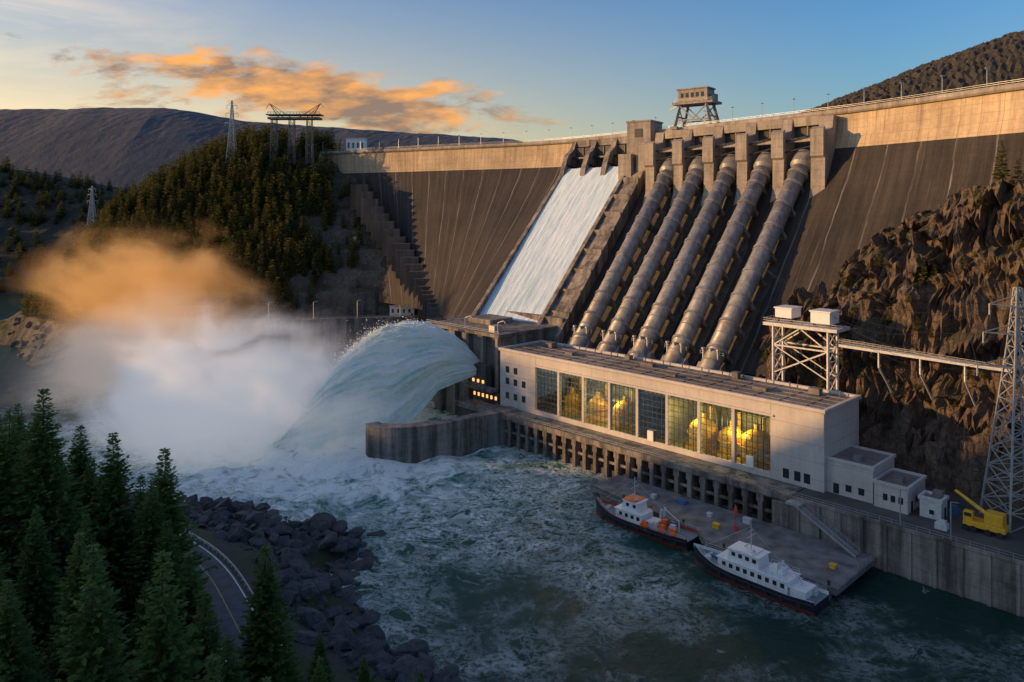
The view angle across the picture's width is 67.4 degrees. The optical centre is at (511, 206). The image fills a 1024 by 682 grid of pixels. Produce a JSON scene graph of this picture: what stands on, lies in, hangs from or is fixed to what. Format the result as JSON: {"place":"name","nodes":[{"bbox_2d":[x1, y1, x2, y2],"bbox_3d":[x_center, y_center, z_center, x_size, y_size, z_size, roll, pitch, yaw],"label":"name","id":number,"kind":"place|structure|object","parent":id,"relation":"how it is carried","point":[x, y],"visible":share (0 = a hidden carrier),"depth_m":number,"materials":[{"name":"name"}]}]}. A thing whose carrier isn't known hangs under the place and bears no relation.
{"place":"outdoors","nodes":[
{"label":"outdoors","id":0,"kind":"place"},
{"bbox_2d":[0,170,127,293],"bbox_3d":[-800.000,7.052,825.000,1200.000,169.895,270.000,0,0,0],"label":"wooded hills","id":1,"kind":"structure","parent":0,"point":[61,234],"depth_m":754.27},
{"bbox_2d":[0,157,130,291],"bbox_3d":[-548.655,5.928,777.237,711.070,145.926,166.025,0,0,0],"label":"distant conifer forest","id":2,"kind":"object","parent":1,"relation":"on","point":[14,190],"visible":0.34,"depth_m":781.59,"materials":[{"name":"green plant"}]},
{"bbox_2d":[130,527,253,664],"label":"road","id":3,"kind":"structure","parent":0,"point":[225,587],"depth_m":138.06,"materials":[{"name":"grey asphalt"}]},
{"bbox_2d":[1,505,396,681],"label":"riverbank terrain","id":4,"kind":"structure","parent":0,"point":[241,559],"depth_m":148.95,"materials":[{"name":"soil"}]},
{"bbox_2d":[0,650,12,681],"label":"pine tree","id":5,"kind":"object","parent":4,"relation":"on","point":[2,667],"visible":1,"depth_m":63.49,"materials":[{"name":"green plant"}]},
{"bbox_2d":[1,409,24,486],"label":"pine tree","id":6,"kind":"object","parent":4,"relation":"on","point":[16,442],"visible":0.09,"depth_m":109.93,"materials":[{"name":"green plant"}]},
{"bbox_2d":[0,415,26,597],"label":"pine tree","id":7,"kind":"object","parent":4,"relation":"on","point":[7,484],"visible":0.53,"depth_m":93.56,"materials":[{"name":"green plant"}]},
{"bbox_2d":[0,531,31,642],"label":"pine tree","id":8,"kind":"object","parent":4,"relation":"on","point":[2,572],"visible":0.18,"depth_m":79.07,"materials":[{"name":"green plant"}]},
{"bbox_2d":[8,403,27,455],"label":"pine tree","id":9,"kind":"object","parent":4,"relation":"on","point":[21,426],"visible":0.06,"depth_m":139.86,"materials":[{"name":"green plant"}]},
{"bbox_2d":[0,578,50,681],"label":"pine tree","id":10,"kind":"object","parent":4,"relation":"on","point":[15,660],"visible":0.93,"depth_m":69.88,"materials":[{"name":"green plant"}]},
{"bbox_2d":[14,604,50,681],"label":"pine tree","id":11,"kind":"object","parent":4,"relation":"on","point":[37,668],"visible":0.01,"depth_m":74.78,"materials":[{"name":"green plant"}]},
{"bbox_2d":[9,507,65,659],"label":"pine tree","id":12,"kind":"object","parent":4,"relation":"on","point":[36,586],"visible":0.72,"depth_m":83.36,"materials":[{"name":"green plant"}]},
{"bbox_2d":[11,425,67,514],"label":"pine tree","id":13,"kind":"object","parent":4,"relation":"on","point":[25,454],"visible":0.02,"depth_m":105.40,"materials":[{"name":"green plant"}]},
{"bbox_2d":[0,388,103,599],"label":"pine tree","id":14,"kind":"object","parent":4,"relation":"on","point":[43,489],"visible":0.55,"depth_m":94.09,"materials":[{"name":"green plant"}]},
{"bbox_2d":[61,425,101,513],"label":"pine tree","id":15,"kind":"object","parent":4,"relation":"on","point":[80,460],"visible":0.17,"depth_m":111.56,"materials":[{"name":"green plant"}]},
{"bbox_2d":[38,532,125,681],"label":"pine tree","id":16,"kind":"object","parent":4,"relation":"on","point":[72,585],"visible":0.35,"depth_m":79.17,"materials":[{"name":"green plant"}]},
{"bbox_2d":[68,458,106,541],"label":"pine tree","id":17,"kind":"object","parent":4,"relation":"on","point":[86,483],"visible":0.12,"depth_m":103.51,"materials":[{"name":"green plant"}]},
{"bbox_2d":[59,514,129,640],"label":"pine tree","id":18,"kind":"object","parent":4,"relation":"on","point":[87,537],"visible":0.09,"depth_m":90.06,"materials":[{"name":"green plant"}]},
{"bbox_2d":[50,542,142,681],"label":"pine tree","id":19,"kind":"object","parent":4,"relation":"on","point":[94,649],"visible":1,"depth_m":65.58,"materials":[{"name":"green plant"}]},
{"bbox_2d":[79,432,142,615],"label":"pine tree","id":20,"kind":"object","parent":4,"relation":"on","point":[111,523],"visible":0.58,"depth_m":101.02,"materials":[{"name":"green plant"}]},
{"bbox_2d":[116,581,154,681],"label":"pine tree","id":21,"kind":"object","parent":4,"relation":"on","point":[141,608],"visible":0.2,"depth_m":85.32,"materials":[{"name":"green plant"}]},
{"bbox_2d":[128,476,151,537],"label":"pine tree","id":22,"kind":"object","parent":4,"relation":"on","point":[141,496],"visible":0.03,"depth_m":119.78,"materials":[{"name":"green plant"}]},
{"bbox_2d":[113,482,180,637],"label":"pine tree","id":23,"kind":"object","parent":4,"relation":"on","point":[143,552],"visible":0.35,"depth_m":98.83,"materials":[{"name":"green plant"}]},
{"bbox_2d":[127,520,194,632],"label":"pine tree","id":24,"kind":"object","parent":4,"relation":"on","point":[167,545],"visible":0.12,"depth_m":97.71,"materials":[{"name":"green plant"}]},
{"bbox_2d":[126,550,210,681],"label":"pine tree","id":25,"kind":"object","parent":4,"relation":"on","point":[165,654],"visible":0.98,"depth_m":75.46,"materials":[{"name":"green plant"}]},
{"bbox_2d":[121,447,217,617],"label":"pine tree","id":26,"kind":"object","parent":4,"relation":"on","point":[171,510],"visible":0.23,"depth_m":104.92,"materials":[{"name":"green plant"}]},
{"bbox_2d":[172,553,225,666],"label":"pine tree","id":27,"kind":"object","parent":4,"relation":"on","point":[190,583],"visible":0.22,"depth_m":94.58,"materials":[{"name":"green plant"}]},
{"bbox_2d":[200,653,224,681],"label":"pine tree","id":28,"kind":"object","parent":4,"relation":"on","point":[211,670],"visible":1,"depth_m":71.93,"materials":[{"name":"green plant"}]},
{"bbox_2d":[182,590,243,681],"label":"pine tree","id":29,"kind":"object","parent":4,"relation":"on","point":[205,632],"visible":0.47,"depth_m":89.65,"materials":[{"name":"green plant"}]},
{"bbox_2d":[211,636,250,681],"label":"pine tree","id":30,"kind":"object","parent":4,"relation":"on","point":[229,669],"visible":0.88,"depth_m":83.86,"materials":[{"name":"green plant"}]},
{"bbox_2d":[185,529,281,645],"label":"guard rail","id":31,"kind":"object","parent":4,"relation":"on","point":[224,556],"visible":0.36,"depth_m":151.41,"materials":[{"name":"metal"}]},
{"bbox_2d":[262,676,270,681],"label":"pine tree","id":32,"kind":"object","parent":4,"relation":"on","point":[267,679],"visible":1,"depth_m":78.17,"materials":[{"name":"green plant"}]},
{"bbox_2d":[232,544,308,681],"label":"pine tree","id":33,"kind":"object","parent":4,"relation":"on","point":[263,652],"visible":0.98,"depth_m":102.12,"materials":[{"name":"green plant"}]},
{"bbox_2d":[125,491,461,681],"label":"shoreline boulders","id":34,"kind":"object","parent":4,"relation":"on","point":[300,578],"visible":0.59,"depth_m":153.71,"materials":[{"name":"grey stone"}]},
{"bbox_2d":[310,656,328,681],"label":"pine tree","id":35,"kind":"object","parent":4,"relation":"on","point":[319,676],"visible":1,"depth_m":91.81,"materials":[{"name":"green plant"}]},
{"bbox_2d":[304,633,337,681],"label":"pine tree","id":36,"kind":"object","parent":4,"relation":"on","point":[320,651],"visible":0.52,"depth_m":107.80,"materials":[{"name":"green plant"}]},
{"bbox_2d":[356,656,374,681],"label":"pine tree","id":37,"kind":"object","parent":4,"relation":"on","point":[364,676],"visible":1,"depth_m":103.82,"materials":[{"name":"green plant"}]},
{"bbox_2d":[414,670,425,681],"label":"pine tree","id":38,"kind":"object","parent":4,"relation":"on","point":[420,675],"visible":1,"depth_m":100.96,"materials":[{"name":"green plant"}]},
{"bbox_2d":[0,155,417,382],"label":"forested hill terrain","id":39,"kind":"structure","parent":0,"point":[339,294],"depth_m":419.15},
{"bbox_2d":[7,317,128,387],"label":"shoreline boulders","id":40,"kind":"object","parent":39,"relation":"on","point":[58,350],"visible":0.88,"depth_m":388.32,"materials":[{"name":"grey stone"}]},
{"bbox_2d":[87,186,96,226],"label":"transmission tower","id":41,"kind":"structure","parent":39,"relation":"on","point":[92,194],"depth_m":599.36,"materials":[{"name":"metal"}]},
{"bbox_2d":[18,123,383,332],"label":"conifer forest","id":42,"kind":"object","parent":39,"relation":"on","point":[194,178],"visible":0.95,"depth_m":441.22,"materials":[{"name":"green plant"}]},
{"bbox_2d":[225,101,238,166],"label":"transmission tower","id":43,"kind":"structure","parent":39,"relation":"on","point":[233,125],"depth_m":479.58,"materials":[{"name":"metal"}]},
{"bbox_2d":[147,316,421,366],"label":"retaining wall","id":44,"kind":"structure","parent":39,"relation":"on","point":[192,343],"depth_m":394.32,"materials":[{"name":"concrete"}]},
{"bbox_2d":[154,300,406,323],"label":"wall railing and lamps","id":45,"kind":"object","parent":44,"relation":"on","point":[267,319],"visible":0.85,"depth_m":397.51,"materials":[{"name":"metal"}]},
{"bbox_2d":[265,103,323,164],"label":"switchyard portal","id":46,"kind":"object","parent":39,"relation":"on","point":[307,118],"visible":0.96,"depth_m":477.57,"materials":[{"name":"steel"}]},
{"bbox_2d":[351,184,446,321],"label":"abutment steps","id":47,"kind":"structure","parent":39,"relation":"on","point":[397,251],"depth_m":425.00,"materials":[{"name":"concrete"}]},
{"bbox_2d":[292,67,1023,378],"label":"dam","id":48,"kind":"structure","parent":39,"relation":"on","point":[462,216],"depth_m":291.19,"materials":[{"name":"concrete"}]},
{"bbox_2d":[346,139,366,150],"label":"walls","id":49,"kind":"structure","parent":48,"relation":"on","point":[356,141],"depth_m":500.00,"materials":[{"name":"white paint"}]},
{"bbox_2d":[348,143,362,147],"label":"windows","id":50,"kind":"structure","parent":49,"relation":"attached to","point":[357,145],"depth_m":499.95,"materials":[{"name":"black glass"}]},
{"bbox_2d":[471,137,643,342],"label":"spillway","id":51,"kind":"object","parent":48,"relation":"attached to","point":[555,261],"visible":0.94,"depth_m":336.23,"materials":[{"name":"liquid"}]},
{"bbox_2d":[567,158,673,348],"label":"penstock","id":52,"kind":"object","parent":48,"relation":"attached to","point":[610,294],"visible":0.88,"depth_m":300.52,"materials":[{"name":"metal"}]},
{"bbox_2d":[586,156,703,384],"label":"penstock","id":53,"kind":"object","parent":48,"relation":"attached to","point":[628,320],"visible":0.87,"depth_m":289.15,"materials":[{"name":"metal"}]},
{"bbox_2d":[627,154,736,359],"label":"penstock","id":54,"kind":"object","parent":48,"relation":"attached to","point":[661,323],"visible":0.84,"depth_m":277.93,"materials":[{"name":"metal"}]},
{"bbox_2d":[670,86,721,129],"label":"gantry crane","id":55,"kind":"object","parent":48,"relation":"on","point":[705,96],"visible":0.88,"depth_m":341.07,"materials":[{"name":"metal"}]},
{"bbox_2d":[661,152,772,366],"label":"penstock","id":56,"kind":"object","parent":48,"relation":"attached to","point":[690,337],"visible":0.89,"depth_m":266.56,"materials":[{"name":"metal"}]},
{"bbox_2d":[696,149,810,372],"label":"penstock","id":57,"kind":"object","parent":48,"relation":"attached to","point":[725,347],"visible":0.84,"depth_m":255.07,"materials":[{"name":"metal"}]},
{"bbox_2d":[0,107,518,190],"bbox_3d":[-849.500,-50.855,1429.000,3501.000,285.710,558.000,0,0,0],"label":"distant hills","id":58,"kind":"structure","parent":0,"point":[119,147],"depth_m":1332.72,"materials":[{"name":"grey stone"}]},
{"bbox_2d":[159,315,417,322],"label":"service road","id":59,"kind":"structure","parent":0,"point":[291,318],"depth_m":406.51,"materials":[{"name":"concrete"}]},
{"bbox_2d":[161,306,211,322],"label":"site office","id":60,"kind":"structure","parent":59,"relation":"on","point":[189,313],"depth_m":390.43,"materials":[{"name":"white paint"}]},
{"bbox_2d":[164,312,203,320],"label":"windows","id":61,"kind":"structure","parent":60,"relation":"in","point":[182,313],"depth_m":390.43,"materials":[{"name":"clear glass"}]},
{"bbox_2d":[389,304,414,315],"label":"service hut","id":62,"kind":"object","parent":59,"relation":"on","point":[400,309],"visible":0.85,"depth_m":414.62,"materials":[{"name":"white paint"}]},
{"bbox_2d":[392,309,412,315],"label":"windows","id":63,"kind":"structure","parent":62,"relation":"in","point":[392,309],"depth_m":414.60,"materials":[{"name":"black glass"}]},
{"bbox_2d":[0,294,1023,681],"bbox_3d":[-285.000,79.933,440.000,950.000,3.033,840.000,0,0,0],"label":"river water","id":64,"kind":"structure","parent":0,"point":[502,564],"depth_m":170.16,"materials":[{"name":"liquid"}]},
{"bbox_2d":[217,316,474,459],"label":"spray droplets","id":65,"kind":"object","parent":64,"relation":"on","point":[326,379],"visible":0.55,"depth_m":264.01},
{"bbox_2d":[273,320,479,448],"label":"outlet water jet","id":66,"kind":"object","parent":64,"relation":"on","point":[410,409],"visible":0.88,"depth_m":265.12},
{"bbox_2d":[366,406,517,463],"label":"training wall","id":67,"kind":"structure","parent":64,"relation":"in","point":[418,442],"depth_m":243.90,"materials":[{"name":"concrete"}]},
{"bbox_2d":[426,311,565,415],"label":"outlet works","id":68,"kind":"structure","parent":64,"relation":"in","point":[483,337],"depth_m":285.58,"materials":[{"name":"concrete"}]},
{"bbox_2d":[596,477,700,550],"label":"work boat","id":69,"kind":"object","parent":64,"relation":"on","point":[633,512],"visible":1,"depth_m":187.82,"materials":[{"name":"paint"}]},
{"bbox_2d":[478,340,861,528],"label":"powerhouse","id":70,"kind":"structure","parent":64,"relation":"in","point":[756,447],"depth_m":219.47,"materials":[{"name":"concrete"}]},
{"bbox_2d":[506,366,809,483],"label":"windows and doors","id":71,"kind":"structure","parent":70,"relation":"in","point":[650,434],"depth_m":201.86,"materials":[{"name":"black glass"}]},
{"bbox_2d":[590,475,876,599],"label":"dock","id":72,"kind":"object","parent":64,"relation":"in","point":[811,558],"visible":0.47,"depth_m":179.50,"materials":[{"name":"concrete"}]},
{"bbox_2d":[622,494,830,585],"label":"mooring bollards","id":73,"kind":"object","parent":72,"relation":"on","point":[724,544],"visible":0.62,"depth_m":173.99,"materials":[{"name":"metal"}]},
{"bbox_2d":[650,493,837,569],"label":"dock crates","id":74,"kind":"object","parent":72,"relation":"on","point":[746,520],"visible":1,"depth_m":187.23,"materials":[{"name":"yellow paint"}]},
{"bbox_2d":[785,498,858,557],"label":"gangway stair","id":75,"kind":"object","parent":72,"relation":"on","point":[798,505],"visible":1,"depth_m":175.51,"materials":[{"name":"metal"}]},
{"bbox_2d":[836,552,874,588],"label":"dock railing","id":76,"kind":"object","parent":72,"relation":"on","point":[856,569],"visible":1,"depth_m":163.11,"materials":[{"name":"metal"}]},
{"bbox_2d":[694,526,828,615],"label":"work boat","id":77,"kind":"object","parent":64,"relation":"on","point":[747,566],"visible":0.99,"depth_m":159.19,"materials":[{"name":"paint"}]},
{"bbox_2d":[789,498,1023,616],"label":"quay wall","id":78,"kind":"structure","parent":64,"relation":"in","point":[1003,582],"depth_m":162.60,"materials":[{"name":"concrete"}]},
{"bbox_2d":[788,495,1023,564],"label":"quay kerb","id":79,"kind":"structure","parent":78,"relation":"on","point":[979,550],"depth_m":164.54,"materials":[{"name":"concrete"}]},
{"bbox_2d":[791,491,1022,558],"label":"quay railing","id":80,"kind":"object","parent":79,"relation":"on","point":[912,527],"visible":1,"depth_m":164.07,"materials":[{"name":"metal"}]},
{"bbox_2d":[796,506,1020,615],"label":"quay fender pilasters","id":81,"kind":"object","parent":78,"relation":"attached to","point":[989,581],"visible":0.6,"depth_m":160.97,"materials":[{"name":"concrete"}]},
{"bbox_2d":[0,0,1023,141],"label":"sky","id":82,"kind":"structure","parent":0,"point":[477,68],"materials":[{"name":"blue"}]},
{"bbox_2d":[733,505,738,530],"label":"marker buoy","id":83,"kind":"object","parent":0,"point":[735,512],"visible":1,"depth_m":183.34,"materials":[{"name":"red paint"}]},
{"bbox_2d":[741,177,1023,512],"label":"rock cliff","id":84,"kind":"structure","parent":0,"point":[946,449],"depth_m":206.76,"materials":[{"name":"brown stone"}]},
{"bbox_2d":[840,272,847,286],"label":"pine tree","id":85,"kind":"object","parent":84,"relation":"on","point":[843,277],"visible":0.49,"depth_m":234.63,"materials":[{"name":"green plant"}]},
{"bbox_2d":[873,244,883,265],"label":"pine tree","id":86,"kind":"object","parent":84,"relation":"on","point":[877,263],"visible":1,"depth_m":221.96,"materials":[{"name":"green plant"}]},
{"bbox_2d":[762,177,1023,428],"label":"cliff shrubs","id":87,"kind":"object","parent":84,"relation":"on","point":[915,328],"visible":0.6,"depth_m":210.73,"materials":[{"name":"brown plant"}]},
{"bbox_2d":[916,260,927,286],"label":"pine tree","id":88,"kind":"object","parent":84,"relation":"on","point":[921,278],"visible":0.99,"depth_m":213.77,"materials":[{"name":"green plant"}]},
{"bbox_2d":[971,187,979,209],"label":"pine tree","id":89,"kind":"object","parent":84,"relation":"on","point":[974,208],"visible":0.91,"depth_m":208.14,"materials":[{"name":"green plant"}]},
{"bbox_2d":[991,140,1013,179],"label":"pine tree","id":90,"kind":"object","parent":84,"relation":"on","point":[998,173],"visible":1,"depth_m":201.97,"materials":[{"name":"green plant"}]},
{"bbox_2d":[1009,159,1022,187],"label":"pine tree","id":91,"kind":"object","parent":84,"relation":"on","point":[1016,173],"visible":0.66,"depth_m":203.01,"materials":[{"name":"green plant"}]},
{"bbox_2d":[874,480,924,514],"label":"walls","id":92,"kind":"structure","parent":0,"point":[908,497],"depth_m":177.10,"materials":[{"name":"concrete"}]},
{"bbox_2d":[879,470,919,486],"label":"roof","id":93,"kind":"structure","parent":92,"relation":"on","point":[900,478],"depth_m":180.78,"materials":[{"name":"grey concrete"}]},
{"bbox_2d":[872,467,926,490],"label":"parapet","id":94,"kind":"structure","parent":93,"relation":"on","point":[923,477],"depth_m":179.37,"materials":[{"name":"concrete"}]},
{"bbox_2d":[883,493,917,511],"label":"windows","id":95,"kind":"structure","parent":92,"relation":"attached to","point":[885,497],"depth_m":176.35,"materials":[{"name":"black glass"}]},
{"bbox_2d":[793,486,1023,560],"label":"yard pavement","id":96,"kind":"structure","parent":0,"point":[1012,542],"depth_m":171.67,"materials":[{"name":"concrete"}]},
{"bbox_2d":[827,459,893,503],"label":"walls","id":97,"kind":"structure","parent":96,"relation":"on","point":[842,475],"depth_m":184.41,"materials":[{"name":"concrete"}]},
{"bbox_2d":[833,483,863,495],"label":"windows","id":98,"kind":"structure","parent":97,"relation":"attached to","point":[848,488],"depth_m":184.87,"materials":[{"name":"black glass"}]},
{"bbox_2d":[832,447,889,465],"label":"roof","id":99,"kind":"structure","parent":97,"relation":"on","point":[862,456],"depth_m":189.72,"materials":[{"name":"grey concrete"}]},
{"bbox_2d":[826,444,895,469],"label":"parapet","id":100,"kind":"structure","parent":99,"relation":"on","point":[880,463],"depth_m":187.23,"materials":[{"name":"concrete"}]},
{"bbox_2d":[763,305,1013,405],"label":"hoist platform","id":101,"kind":"structure","parent":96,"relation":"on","point":[823,319],"depth_m":213.44,"materials":[{"name":"grey paint"}]},
{"bbox_2d":[900,489,957,539],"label":"yard lamp posts","id":102,"kind":"object","parent":96,"relation":"on","point":[950,513],"visible":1,"depth_m":161.02,"materials":[{"name":"metal"}]},
{"bbox_2d":[918,488,950,519],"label":"utility shed","id":103,"kind":"structure","parent":96,"relation":"on","point":[933,504],"depth_m":172.57,"materials":[{"name":"grey paint"}]},
{"bbox_2d":[929,500,950,518],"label":"windows","id":104,"kind":"structure","parent":103,"relation":"in","point":[930,511],"depth_m":172.24,"materials":[{"name":"black glass"}]},
{"bbox_2d":[934,504,959,531],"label":"yard equipment","id":105,"kind":"object","parent":96,"relation":"on","point":[941,524],"visible":0.89,"depth_m":166.74,"materials":[{"name":"grey paint"}]},
{"bbox_2d":[954,489,1009,538],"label":"mobile crane","id":106,"kind":"object","parent":96,"relation":"on","point":[992,521],"visible":1,"depth_m":163.70,"materials":[{"name":"yellow paint"}]},
{"bbox_2d":[976,287,1023,532],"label":"transmission tower","id":107,"kind":"structure","parent":96,"relation":"on","point":[1017,308],"depth_m":170.08,"materials":[{"name":"metal"}]},
{"bbox_2d":[767,192,988,368],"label":"power cables","id":108,"kind":"object","parent":107,"relation":"attached to","point":[915,312],"visible":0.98,"depth_m":192.43,"materials":[{"name":"metal"}]},
{"bbox_2d":[798,30,1023,113],"bbox_3d":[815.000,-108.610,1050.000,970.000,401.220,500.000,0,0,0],"label":"mountain","id":109,"kind":"structure","parent":0,"point":[1002,58],"depth_m":1017.49,"materials":[{"name":"brown stone"}]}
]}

